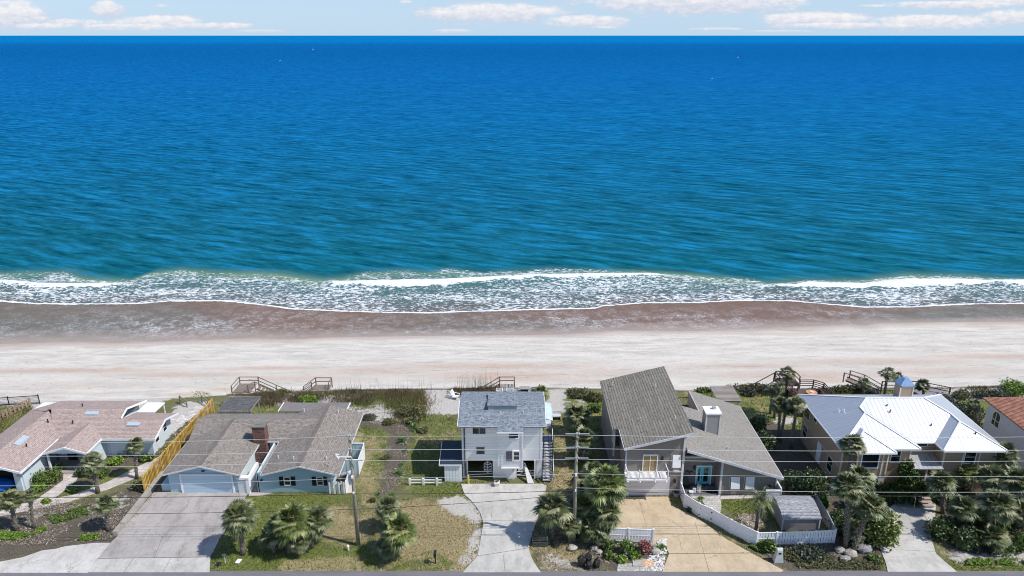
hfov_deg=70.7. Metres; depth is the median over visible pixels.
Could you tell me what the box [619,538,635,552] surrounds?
shrub
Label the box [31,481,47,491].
shrub
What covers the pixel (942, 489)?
palm tree
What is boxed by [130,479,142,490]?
shrub
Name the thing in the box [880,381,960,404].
lookout deck
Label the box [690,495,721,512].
entry walk
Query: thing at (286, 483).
window
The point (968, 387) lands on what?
dune grass
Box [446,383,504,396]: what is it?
dune grass
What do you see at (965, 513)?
palm tree
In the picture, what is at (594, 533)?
palm tree
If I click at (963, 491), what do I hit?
shrub
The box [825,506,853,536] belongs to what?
shrub
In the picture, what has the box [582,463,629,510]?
palm tree
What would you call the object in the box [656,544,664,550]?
coontie
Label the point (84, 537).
shrub
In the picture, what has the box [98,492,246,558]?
driveway
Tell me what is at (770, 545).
shrub
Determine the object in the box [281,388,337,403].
dune grass
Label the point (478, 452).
window
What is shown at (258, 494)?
entry pad
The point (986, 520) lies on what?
shrub
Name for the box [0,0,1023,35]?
sky
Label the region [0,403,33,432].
dune grass
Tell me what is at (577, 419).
palm tree
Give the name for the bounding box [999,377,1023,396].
shrub
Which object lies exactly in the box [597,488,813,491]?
power line
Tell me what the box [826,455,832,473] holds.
window
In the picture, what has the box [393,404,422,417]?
shrub
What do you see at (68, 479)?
walk
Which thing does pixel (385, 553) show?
palm tree
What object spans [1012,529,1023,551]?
shrub
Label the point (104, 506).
palm tree
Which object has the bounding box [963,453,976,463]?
window
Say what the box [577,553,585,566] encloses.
trash bag
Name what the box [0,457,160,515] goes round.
walk
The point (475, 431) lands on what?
window
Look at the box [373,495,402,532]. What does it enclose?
palm tree
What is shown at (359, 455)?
shower enclosure
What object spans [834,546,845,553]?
rock
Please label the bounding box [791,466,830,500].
shrub
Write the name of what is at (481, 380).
sea oats
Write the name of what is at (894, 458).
window
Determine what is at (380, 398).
beach creeper
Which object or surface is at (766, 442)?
shrub
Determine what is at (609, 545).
shrub
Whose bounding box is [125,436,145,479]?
palm tree
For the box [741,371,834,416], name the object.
sun deck
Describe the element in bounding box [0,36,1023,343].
sea water
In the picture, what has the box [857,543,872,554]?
rock
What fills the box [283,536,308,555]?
palm tree
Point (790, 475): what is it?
shrub
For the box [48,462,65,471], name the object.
shrub
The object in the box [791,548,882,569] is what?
ground cover
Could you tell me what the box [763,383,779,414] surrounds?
palm tree
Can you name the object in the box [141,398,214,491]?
picket fence
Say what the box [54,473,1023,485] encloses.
power line
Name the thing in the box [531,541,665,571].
leaf litter
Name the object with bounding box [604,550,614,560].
shrub
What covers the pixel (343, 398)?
dune grass
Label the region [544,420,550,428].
roof hatch
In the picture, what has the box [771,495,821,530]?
garden shed
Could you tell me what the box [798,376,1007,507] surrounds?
metal roof house
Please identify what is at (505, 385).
beach stairs
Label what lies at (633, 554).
shrub
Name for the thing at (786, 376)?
palm tree
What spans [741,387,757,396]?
shrub
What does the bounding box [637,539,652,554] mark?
shrub
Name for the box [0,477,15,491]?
covered boat
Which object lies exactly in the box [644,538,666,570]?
white stones
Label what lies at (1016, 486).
palm tree
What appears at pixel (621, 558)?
shrub
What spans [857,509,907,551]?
shrub
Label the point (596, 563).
trash bag
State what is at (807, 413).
window
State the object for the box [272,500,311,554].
palm tree
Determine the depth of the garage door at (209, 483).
67.32 m
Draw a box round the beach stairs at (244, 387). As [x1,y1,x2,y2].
[231,377,282,393]
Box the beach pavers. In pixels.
[170,403,203,431]
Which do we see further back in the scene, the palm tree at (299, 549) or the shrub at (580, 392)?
the shrub at (580, 392)
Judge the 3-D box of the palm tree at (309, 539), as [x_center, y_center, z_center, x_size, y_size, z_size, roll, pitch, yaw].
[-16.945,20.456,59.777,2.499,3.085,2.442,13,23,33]
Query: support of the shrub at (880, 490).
on the ground at (799, 455)
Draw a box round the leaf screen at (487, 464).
[484,461,490,472]
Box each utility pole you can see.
[335,434,362,545]
[565,432,589,543]
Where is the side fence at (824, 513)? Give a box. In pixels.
[814,492,837,539]
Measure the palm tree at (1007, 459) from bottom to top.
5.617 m
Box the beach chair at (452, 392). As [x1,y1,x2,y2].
[450,389,459,397]
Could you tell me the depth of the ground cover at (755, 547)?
60.11 m
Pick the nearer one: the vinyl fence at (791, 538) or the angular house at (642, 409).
the vinyl fence at (791, 538)
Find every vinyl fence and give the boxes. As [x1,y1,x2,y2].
[603,527,654,542]
[680,483,758,544]
[756,529,836,544]
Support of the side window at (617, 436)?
in the angular house at (642, 409)
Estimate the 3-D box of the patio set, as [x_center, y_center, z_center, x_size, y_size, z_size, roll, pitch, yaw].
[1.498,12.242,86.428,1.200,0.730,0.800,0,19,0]
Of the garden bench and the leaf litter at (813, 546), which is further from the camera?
the garden bench
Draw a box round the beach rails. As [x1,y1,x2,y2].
[179,395,207,406]
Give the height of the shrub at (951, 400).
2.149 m
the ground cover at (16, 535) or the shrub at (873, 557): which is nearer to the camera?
the shrub at (873, 557)
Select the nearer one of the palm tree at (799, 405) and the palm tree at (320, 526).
the palm tree at (320, 526)
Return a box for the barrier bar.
[468,471,491,474]
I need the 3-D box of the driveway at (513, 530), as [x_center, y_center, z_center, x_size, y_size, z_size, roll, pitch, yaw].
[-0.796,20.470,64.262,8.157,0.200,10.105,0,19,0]
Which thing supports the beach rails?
on the beach pavers
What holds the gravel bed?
on the ground at (799, 455)
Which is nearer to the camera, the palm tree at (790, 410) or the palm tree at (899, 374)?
the palm tree at (790, 410)
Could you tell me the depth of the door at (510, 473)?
69.66 m
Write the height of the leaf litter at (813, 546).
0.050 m
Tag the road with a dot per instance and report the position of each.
(569, 573)
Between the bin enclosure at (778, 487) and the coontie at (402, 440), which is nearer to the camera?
the bin enclosure at (778, 487)
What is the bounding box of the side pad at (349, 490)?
[345,484,351,492]
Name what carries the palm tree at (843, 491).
on the ground at (799, 455)
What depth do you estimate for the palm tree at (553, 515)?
59.84 m
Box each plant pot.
[494,478,499,486]
[673,491,678,497]
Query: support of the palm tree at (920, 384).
on the ground at (799, 455)
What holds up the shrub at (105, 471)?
on the ground at (799, 455)
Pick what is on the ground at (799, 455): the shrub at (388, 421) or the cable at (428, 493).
the shrub at (388, 421)
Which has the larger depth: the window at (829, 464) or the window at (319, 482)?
the window at (829, 464)
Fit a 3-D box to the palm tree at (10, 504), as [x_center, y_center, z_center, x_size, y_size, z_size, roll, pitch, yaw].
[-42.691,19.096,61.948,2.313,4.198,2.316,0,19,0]
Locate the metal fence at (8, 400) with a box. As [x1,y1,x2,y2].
[0,394,39,405]
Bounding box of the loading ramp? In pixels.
[524,465,533,483]
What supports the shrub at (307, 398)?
on the ground at (799, 455)
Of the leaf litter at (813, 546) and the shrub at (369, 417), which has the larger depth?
the shrub at (369, 417)
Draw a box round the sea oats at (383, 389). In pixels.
[325,375,435,398]
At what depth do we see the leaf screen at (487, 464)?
69.67 m
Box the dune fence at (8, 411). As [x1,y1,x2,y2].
[0,398,31,420]
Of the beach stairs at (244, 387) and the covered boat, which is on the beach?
the beach stairs at (244, 387)
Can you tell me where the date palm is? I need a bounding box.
[741,485,779,530]
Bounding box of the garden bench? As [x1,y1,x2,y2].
[552,411,561,419]
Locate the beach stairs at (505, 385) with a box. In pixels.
[482,377,514,387]
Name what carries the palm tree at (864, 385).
on the ground at (799, 455)
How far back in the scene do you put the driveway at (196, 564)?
58.37 m
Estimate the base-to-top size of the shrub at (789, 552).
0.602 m
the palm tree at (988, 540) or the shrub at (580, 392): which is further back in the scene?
the shrub at (580, 392)
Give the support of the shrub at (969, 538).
on the ground at (799, 455)
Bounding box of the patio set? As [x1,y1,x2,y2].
[519,386,529,391]
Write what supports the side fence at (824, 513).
on the ground at (799, 455)
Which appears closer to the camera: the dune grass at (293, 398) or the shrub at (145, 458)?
the shrub at (145, 458)
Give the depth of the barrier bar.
69.74 m
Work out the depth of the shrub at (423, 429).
77.83 m
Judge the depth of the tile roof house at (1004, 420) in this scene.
72.26 m
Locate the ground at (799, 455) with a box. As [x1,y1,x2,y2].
[0,387,1023,570]
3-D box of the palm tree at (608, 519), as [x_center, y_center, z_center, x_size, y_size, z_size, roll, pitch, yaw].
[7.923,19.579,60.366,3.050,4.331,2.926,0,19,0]
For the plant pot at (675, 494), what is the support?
on the ground at (799, 455)
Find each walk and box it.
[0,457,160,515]
[33,474,77,501]
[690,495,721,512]
[720,495,764,499]
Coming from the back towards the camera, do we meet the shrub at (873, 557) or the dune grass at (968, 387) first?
the dune grass at (968, 387)
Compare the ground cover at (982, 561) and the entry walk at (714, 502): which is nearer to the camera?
the ground cover at (982, 561)
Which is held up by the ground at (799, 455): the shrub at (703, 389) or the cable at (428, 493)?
the shrub at (703, 389)
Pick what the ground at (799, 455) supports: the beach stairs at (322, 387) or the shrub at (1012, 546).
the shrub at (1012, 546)
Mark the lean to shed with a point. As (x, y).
(453, 470)
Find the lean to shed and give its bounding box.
[439,441,461,481]
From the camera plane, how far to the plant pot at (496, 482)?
68.47 m
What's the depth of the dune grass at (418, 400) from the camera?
83.79 m
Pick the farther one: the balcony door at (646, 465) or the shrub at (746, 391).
the shrub at (746, 391)
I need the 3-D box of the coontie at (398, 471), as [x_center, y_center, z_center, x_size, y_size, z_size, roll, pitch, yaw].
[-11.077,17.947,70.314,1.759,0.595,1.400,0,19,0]
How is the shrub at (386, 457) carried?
on the ground at (799, 455)
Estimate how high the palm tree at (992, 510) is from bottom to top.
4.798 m
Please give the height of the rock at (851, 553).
0.588 m
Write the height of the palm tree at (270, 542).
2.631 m
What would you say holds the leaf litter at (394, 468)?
on the ground at (799, 455)
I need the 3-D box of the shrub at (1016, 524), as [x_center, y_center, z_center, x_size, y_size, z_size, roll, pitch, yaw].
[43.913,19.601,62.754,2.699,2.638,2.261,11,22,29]
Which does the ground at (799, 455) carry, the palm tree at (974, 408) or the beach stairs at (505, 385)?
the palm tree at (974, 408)
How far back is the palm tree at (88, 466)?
66.36 m
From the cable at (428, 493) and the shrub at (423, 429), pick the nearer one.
the cable at (428, 493)
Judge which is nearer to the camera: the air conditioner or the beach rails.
the air conditioner
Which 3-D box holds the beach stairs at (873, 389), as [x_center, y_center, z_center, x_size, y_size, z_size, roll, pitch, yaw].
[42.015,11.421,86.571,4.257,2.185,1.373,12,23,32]
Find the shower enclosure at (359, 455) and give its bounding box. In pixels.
[342,443,364,474]
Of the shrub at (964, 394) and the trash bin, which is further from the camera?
the shrub at (964, 394)
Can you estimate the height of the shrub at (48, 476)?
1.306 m
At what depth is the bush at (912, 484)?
65.33 m
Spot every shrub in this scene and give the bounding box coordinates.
[29,467,63,487]
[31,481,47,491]
[41,498,50,503]
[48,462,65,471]
[65,484,78,491]
[73,466,84,476]
[78,532,90,541]
[85,465,109,477]
[90,533,99,539]
[104,455,124,465]
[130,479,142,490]
[138,453,154,462]
[298,393,318,402]
[361,413,377,420]
[368,497,375,502]
[380,454,391,461]
[381,418,396,425]
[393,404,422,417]
[404,416,422,426]
[416,426,427,433]
[566,387,590,398]
[571,469,590,481]
[586,391,601,402]
[587,402,601,412]
[601,540,615,550]
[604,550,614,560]
[615,554,628,563]
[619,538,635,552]
[629,550,641,559]
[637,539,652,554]
[694,386,719,392]
[726,383,766,391]
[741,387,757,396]
[747,413,767,432]
[756,413,770,424]
[757,429,777,451]
[757,540,763,547]
[760,537,780,553]
[778,469,805,494]
[782,546,799,562]
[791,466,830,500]
[793,543,827,563]
[819,492,829,508]
[822,384,861,392]
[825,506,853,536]
[842,495,873,512]
[851,504,879,519]
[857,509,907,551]
[864,480,884,496]
[866,553,884,563]
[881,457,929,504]
[911,500,922,507]
[922,514,960,541]
[927,492,939,503]
[933,392,967,408]
[947,484,974,500]
[948,521,986,552]
[951,388,971,398]
[952,513,984,528]
[958,400,985,425]
[959,491,994,517]
[970,388,1014,398]
[972,518,1015,535]
[980,524,1023,557]
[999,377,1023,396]
[1001,498,1020,529]
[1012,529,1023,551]
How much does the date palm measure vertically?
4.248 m
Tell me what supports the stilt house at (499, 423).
on the ground at (799, 455)
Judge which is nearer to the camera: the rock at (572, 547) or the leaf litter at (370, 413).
the rock at (572, 547)
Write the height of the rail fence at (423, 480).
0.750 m
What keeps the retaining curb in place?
on the ground at (799, 455)
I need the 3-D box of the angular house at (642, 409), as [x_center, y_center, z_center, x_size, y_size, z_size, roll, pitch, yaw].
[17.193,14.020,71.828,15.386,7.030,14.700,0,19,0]
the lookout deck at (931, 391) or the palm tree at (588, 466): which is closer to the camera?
the palm tree at (588, 466)
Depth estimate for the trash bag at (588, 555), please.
58.43 m
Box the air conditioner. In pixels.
[340,471,346,482]
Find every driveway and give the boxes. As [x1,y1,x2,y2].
[88,557,210,571]
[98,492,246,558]
[461,484,545,555]
[464,548,540,571]
[612,497,750,553]
[662,553,782,571]
[880,502,956,571]
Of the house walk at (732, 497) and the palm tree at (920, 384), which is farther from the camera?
the palm tree at (920, 384)
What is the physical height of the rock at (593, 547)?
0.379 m
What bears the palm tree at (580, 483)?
on the ground at (799, 455)
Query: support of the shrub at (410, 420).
on the ground at (799, 455)
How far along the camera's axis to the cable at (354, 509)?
59.27 m
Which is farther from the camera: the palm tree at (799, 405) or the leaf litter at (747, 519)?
the palm tree at (799, 405)
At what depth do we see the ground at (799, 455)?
65.88 m
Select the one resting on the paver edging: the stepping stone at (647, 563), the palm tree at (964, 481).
the stepping stone at (647, 563)
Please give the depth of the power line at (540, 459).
57.98 m
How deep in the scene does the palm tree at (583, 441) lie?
71.14 m
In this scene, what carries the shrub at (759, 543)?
on the ground at (799, 455)
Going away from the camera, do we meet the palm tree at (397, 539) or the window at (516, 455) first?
the palm tree at (397, 539)
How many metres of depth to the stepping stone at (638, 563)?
58.51 m
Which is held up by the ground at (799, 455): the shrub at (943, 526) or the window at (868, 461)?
the shrub at (943, 526)
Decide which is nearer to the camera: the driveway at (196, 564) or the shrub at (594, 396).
the driveway at (196, 564)
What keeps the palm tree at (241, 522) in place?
on the ground at (799, 455)
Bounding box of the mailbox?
[772,548,783,562]
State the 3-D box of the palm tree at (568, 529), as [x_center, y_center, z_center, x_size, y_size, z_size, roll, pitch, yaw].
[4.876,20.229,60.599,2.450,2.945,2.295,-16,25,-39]
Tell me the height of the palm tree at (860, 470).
5.734 m
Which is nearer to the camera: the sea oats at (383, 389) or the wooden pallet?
the wooden pallet
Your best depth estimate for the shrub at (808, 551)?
59.21 m
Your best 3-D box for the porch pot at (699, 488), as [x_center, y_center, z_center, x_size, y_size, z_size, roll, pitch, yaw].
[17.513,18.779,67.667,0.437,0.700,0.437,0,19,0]
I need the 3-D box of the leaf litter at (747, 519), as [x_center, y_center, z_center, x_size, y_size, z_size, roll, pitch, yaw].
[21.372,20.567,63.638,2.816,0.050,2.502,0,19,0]
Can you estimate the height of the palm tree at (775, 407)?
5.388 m
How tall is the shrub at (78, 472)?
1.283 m
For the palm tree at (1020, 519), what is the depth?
60.91 m
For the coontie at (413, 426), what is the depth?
78.56 m
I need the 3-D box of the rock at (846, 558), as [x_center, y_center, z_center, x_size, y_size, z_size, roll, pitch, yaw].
[27.227,22.044,58.968,0.902,0.487,0.633,0,19,0]
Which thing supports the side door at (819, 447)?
in the metal roof house at (886, 426)
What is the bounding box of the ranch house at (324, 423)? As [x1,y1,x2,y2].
[161,402,363,493]
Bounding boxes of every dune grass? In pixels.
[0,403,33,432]
[223,385,296,408]
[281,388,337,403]
[318,385,436,408]
[378,389,441,426]
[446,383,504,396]
[787,384,1023,401]
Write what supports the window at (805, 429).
in the metal roof house at (886, 426)
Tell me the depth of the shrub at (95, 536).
61.50 m
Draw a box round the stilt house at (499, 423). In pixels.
[457,392,553,480]
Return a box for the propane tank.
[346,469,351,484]
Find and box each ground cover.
[0,526,47,540]
[44,503,95,523]
[155,415,195,458]
[748,544,773,555]
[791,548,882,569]
[966,557,1023,565]
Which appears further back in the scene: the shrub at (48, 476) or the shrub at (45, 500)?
the shrub at (48, 476)
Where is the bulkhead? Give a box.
[226,385,1003,394]
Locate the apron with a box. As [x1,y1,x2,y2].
[0,543,109,572]
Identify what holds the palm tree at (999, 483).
on the ground at (799, 455)
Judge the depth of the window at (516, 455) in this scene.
68.01 m
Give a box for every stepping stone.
[632,559,643,566]
[643,560,653,566]
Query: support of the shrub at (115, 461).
on the ground at (799, 455)
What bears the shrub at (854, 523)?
on the ground at (799, 455)
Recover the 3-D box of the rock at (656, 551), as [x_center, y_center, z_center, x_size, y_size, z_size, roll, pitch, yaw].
[11.910,21.774,59.789,0.874,0.449,0.619,0,19,0]
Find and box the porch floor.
[683,486,717,495]
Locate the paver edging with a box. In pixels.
[617,562,662,570]
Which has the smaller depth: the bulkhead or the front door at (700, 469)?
the front door at (700, 469)
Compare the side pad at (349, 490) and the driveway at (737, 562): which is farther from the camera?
the side pad at (349, 490)
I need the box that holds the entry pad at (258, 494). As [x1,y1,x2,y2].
[249,492,270,496]
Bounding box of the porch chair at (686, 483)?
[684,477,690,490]
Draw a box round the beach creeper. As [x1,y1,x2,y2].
[336,394,412,409]
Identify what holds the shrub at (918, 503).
on the ground at (799, 455)
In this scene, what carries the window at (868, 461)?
in the metal roof house at (886, 426)
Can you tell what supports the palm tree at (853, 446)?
on the ground at (799, 455)
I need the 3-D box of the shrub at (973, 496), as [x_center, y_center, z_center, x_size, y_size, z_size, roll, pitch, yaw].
[41.637,19.327,64.307,3.686,2.139,2.535,0,19,0]
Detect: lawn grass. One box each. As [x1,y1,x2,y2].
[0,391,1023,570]
[72,390,1003,570]
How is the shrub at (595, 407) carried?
on the ground at (799, 455)
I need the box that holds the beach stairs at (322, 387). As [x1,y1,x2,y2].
[301,377,332,390]
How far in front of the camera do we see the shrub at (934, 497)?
66.20 m
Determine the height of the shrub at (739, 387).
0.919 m
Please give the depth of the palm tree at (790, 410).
74.98 m
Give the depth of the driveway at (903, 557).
60.41 m
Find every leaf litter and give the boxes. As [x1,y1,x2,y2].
[0,495,154,544]
[349,407,391,423]
[378,419,408,498]
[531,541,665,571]
[698,520,880,570]
[737,513,768,529]
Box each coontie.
[386,492,398,496]
[391,469,404,478]
[397,435,408,445]
[407,423,420,432]
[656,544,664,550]
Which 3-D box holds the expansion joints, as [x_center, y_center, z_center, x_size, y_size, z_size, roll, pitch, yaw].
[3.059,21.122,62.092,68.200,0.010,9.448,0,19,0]
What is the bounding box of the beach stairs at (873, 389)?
[842,370,882,394]
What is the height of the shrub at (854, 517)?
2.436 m
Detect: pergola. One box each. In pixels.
[217,396,260,413]
[710,386,741,405]
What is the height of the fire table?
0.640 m
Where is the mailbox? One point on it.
(778, 556)
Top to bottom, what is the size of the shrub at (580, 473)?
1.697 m
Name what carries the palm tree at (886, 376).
on the ground at (799, 455)
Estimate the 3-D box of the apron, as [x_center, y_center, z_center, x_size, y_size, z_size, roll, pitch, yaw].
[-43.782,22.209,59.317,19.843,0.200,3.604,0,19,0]
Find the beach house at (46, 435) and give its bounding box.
[0,400,178,490]
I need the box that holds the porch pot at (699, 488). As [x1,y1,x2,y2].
[697,484,701,492]
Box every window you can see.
[162,422,167,432]
[283,477,290,485]
[316,477,323,485]
[472,428,485,434]
[476,446,484,454]
[508,434,518,438]
[512,451,520,460]
[616,435,619,445]
[802,422,807,439]
[804,407,810,420]
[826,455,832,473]
[860,455,880,468]
[889,450,901,462]
[917,444,927,446]
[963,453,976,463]
[990,410,1001,429]
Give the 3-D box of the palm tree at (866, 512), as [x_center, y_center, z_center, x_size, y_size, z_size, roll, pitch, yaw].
[28.995,19.325,58.908,2.952,5.799,2.837,13,23,34]
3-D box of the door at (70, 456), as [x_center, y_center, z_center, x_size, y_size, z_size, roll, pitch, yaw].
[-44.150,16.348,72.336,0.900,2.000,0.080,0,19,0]
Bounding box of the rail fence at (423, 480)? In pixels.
[409,478,441,484]
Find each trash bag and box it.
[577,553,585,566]
[585,551,591,561]
[586,558,592,569]
[593,557,599,567]
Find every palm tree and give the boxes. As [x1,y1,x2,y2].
[0,488,23,530]
[22,487,38,528]
[79,451,106,493]
[94,494,121,531]
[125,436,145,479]
[219,498,261,555]
[257,526,282,552]
[264,513,289,550]
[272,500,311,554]
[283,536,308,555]
[296,520,318,551]
[305,505,335,548]
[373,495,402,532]
[374,537,398,561]
[378,510,418,560]
[530,489,572,540]
[533,385,551,400]
[558,515,583,543]
[564,403,591,429]
[567,424,600,463]
[567,491,595,522]
[570,478,599,504]
[579,460,602,483]
[580,513,614,545]
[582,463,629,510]
[589,502,623,540]
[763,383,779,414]
[768,395,788,440]
[770,381,785,418]
[777,402,793,442]
[778,366,796,395]
[786,395,807,448]
[829,471,867,548]
[835,433,868,484]
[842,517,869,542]
[845,463,877,518]
[851,491,889,550]
[855,375,871,394]
[877,367,895,394]
[892,372,902,382]
[914,379,932,394]
[923,469,959,514]
[945,493,979,526]
[953,462,978,487]
[966,398,982,423]
[973,463,1007,501]
[974,488,1019,527]
[977,522,1012,552]
[993,440,1021,490]
[997,463,1023,500]
[1011,497,1023,532]
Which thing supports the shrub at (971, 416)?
on the ground at (799, 455)
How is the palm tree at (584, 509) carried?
on the ground at (799, 455)
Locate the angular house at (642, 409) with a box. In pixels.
[600,366,783,495]
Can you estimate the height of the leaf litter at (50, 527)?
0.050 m
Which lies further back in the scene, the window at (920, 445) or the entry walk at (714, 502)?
the window at (920, 445)
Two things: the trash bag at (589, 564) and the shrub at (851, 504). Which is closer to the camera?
the trash bag at (589, 564)
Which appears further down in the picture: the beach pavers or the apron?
the apron
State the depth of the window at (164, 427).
75.96 m
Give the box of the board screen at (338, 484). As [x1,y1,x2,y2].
[328,474,348,493]
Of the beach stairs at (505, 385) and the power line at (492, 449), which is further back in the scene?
the beach stairs at (505, 385)
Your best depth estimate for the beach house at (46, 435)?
72.96 m
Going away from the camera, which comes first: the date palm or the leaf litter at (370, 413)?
the date palm
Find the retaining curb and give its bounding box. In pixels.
[112,471,164,535]
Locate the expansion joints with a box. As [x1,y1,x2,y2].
[124,500,938,571]
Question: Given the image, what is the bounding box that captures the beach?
[0,321,1023,402]
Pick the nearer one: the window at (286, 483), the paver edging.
the paver edging
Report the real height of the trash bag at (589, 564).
0.979 m
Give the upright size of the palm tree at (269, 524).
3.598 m
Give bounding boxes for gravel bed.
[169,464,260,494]
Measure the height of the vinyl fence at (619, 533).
1.470 m
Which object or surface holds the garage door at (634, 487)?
in the angular house at (642, 409)
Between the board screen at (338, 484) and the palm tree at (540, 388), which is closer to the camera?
the board screen at (338, 484)
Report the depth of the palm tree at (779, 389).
79.48 m
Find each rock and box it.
[567,544,577,550]
[590,545,598,550]
[651,548,660,554]
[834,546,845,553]
[840,555,850,561]
[843,549,857,557]
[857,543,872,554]
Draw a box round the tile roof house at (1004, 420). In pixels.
[982,397,1023,478]
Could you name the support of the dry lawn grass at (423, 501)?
on the ground at (799, 455)
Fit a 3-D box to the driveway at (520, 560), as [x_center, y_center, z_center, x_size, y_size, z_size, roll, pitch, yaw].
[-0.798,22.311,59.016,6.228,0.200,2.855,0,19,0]
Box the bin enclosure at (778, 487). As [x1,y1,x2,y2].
[765,480,781,501]
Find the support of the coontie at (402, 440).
on the ground at (799, 455)
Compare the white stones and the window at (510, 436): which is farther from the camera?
the window at (510, 436)
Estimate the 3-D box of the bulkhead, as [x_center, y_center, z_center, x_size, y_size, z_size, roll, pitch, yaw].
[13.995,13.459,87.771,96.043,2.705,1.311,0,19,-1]
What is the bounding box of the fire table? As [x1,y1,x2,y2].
[806,390,816,394]
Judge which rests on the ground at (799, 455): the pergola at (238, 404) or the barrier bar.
the pergola at (238, 404)
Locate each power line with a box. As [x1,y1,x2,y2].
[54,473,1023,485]
[87,435,983,442]
[110,459,990,466]
[125,448,1016,455]
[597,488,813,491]
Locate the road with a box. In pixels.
[0,571,1023,575]
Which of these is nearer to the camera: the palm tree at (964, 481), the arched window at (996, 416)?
the palm tree at (964, 481)
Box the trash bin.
[764,485,773,496]
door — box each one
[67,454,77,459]
[179,474,234,492]
[506,469,514,478]
[625,477,669,495]
[642,454,657,470]
[694,465,712,484]
[815,441,821,463]
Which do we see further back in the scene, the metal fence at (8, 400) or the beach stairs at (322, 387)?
the beach stairs at (322, 387)
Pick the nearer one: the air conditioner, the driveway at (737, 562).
the driveway at (737, 562)
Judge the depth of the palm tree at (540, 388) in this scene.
83.47 m
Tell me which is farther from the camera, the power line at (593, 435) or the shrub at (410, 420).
the shrub at (410, 420)
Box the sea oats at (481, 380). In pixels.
[456,371,500,391]
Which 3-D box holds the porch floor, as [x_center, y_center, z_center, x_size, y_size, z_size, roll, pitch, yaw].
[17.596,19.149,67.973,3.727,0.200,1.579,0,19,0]
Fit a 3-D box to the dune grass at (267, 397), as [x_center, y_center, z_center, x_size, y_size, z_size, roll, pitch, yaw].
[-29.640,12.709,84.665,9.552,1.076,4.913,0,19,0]
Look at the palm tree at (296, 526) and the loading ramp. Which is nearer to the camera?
the palm tree at (296, 526)
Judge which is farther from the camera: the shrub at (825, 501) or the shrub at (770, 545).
the shrub at (825, 501)
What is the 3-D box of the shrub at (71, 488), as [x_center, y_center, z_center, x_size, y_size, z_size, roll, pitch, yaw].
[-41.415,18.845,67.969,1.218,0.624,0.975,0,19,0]
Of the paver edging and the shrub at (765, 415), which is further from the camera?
the shrub at (765, 415)
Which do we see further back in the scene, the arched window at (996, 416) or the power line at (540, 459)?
the arched window at (996, 416)
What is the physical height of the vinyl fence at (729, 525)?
1.420 m
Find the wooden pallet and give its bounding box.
[532,531,547,545]
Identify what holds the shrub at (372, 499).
on the ground at (799, 455)
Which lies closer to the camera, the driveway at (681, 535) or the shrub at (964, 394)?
the driveway at (681, 535)
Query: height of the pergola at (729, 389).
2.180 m
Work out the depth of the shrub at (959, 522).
62.53 m
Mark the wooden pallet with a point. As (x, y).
(539, 539)
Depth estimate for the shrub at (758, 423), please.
76.48 m
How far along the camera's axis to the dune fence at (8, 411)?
81.70 m
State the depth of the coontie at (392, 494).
66.84 m
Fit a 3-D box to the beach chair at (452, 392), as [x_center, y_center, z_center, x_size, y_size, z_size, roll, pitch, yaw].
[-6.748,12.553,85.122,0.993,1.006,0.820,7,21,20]
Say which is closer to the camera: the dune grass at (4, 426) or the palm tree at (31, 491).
the palm tree at (31, 491)
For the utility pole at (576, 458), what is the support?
on the ground at (799, 455)
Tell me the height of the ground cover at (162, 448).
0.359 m
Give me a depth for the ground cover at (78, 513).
64.33 m
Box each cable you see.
[0,490,837,497]
[135,494,572,513]
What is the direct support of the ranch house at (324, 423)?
on the ground at (799, 455)
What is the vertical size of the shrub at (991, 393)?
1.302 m
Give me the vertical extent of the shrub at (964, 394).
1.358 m
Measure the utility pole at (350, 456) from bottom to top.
11.050 m
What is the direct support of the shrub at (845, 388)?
on the ground at (799, 455)

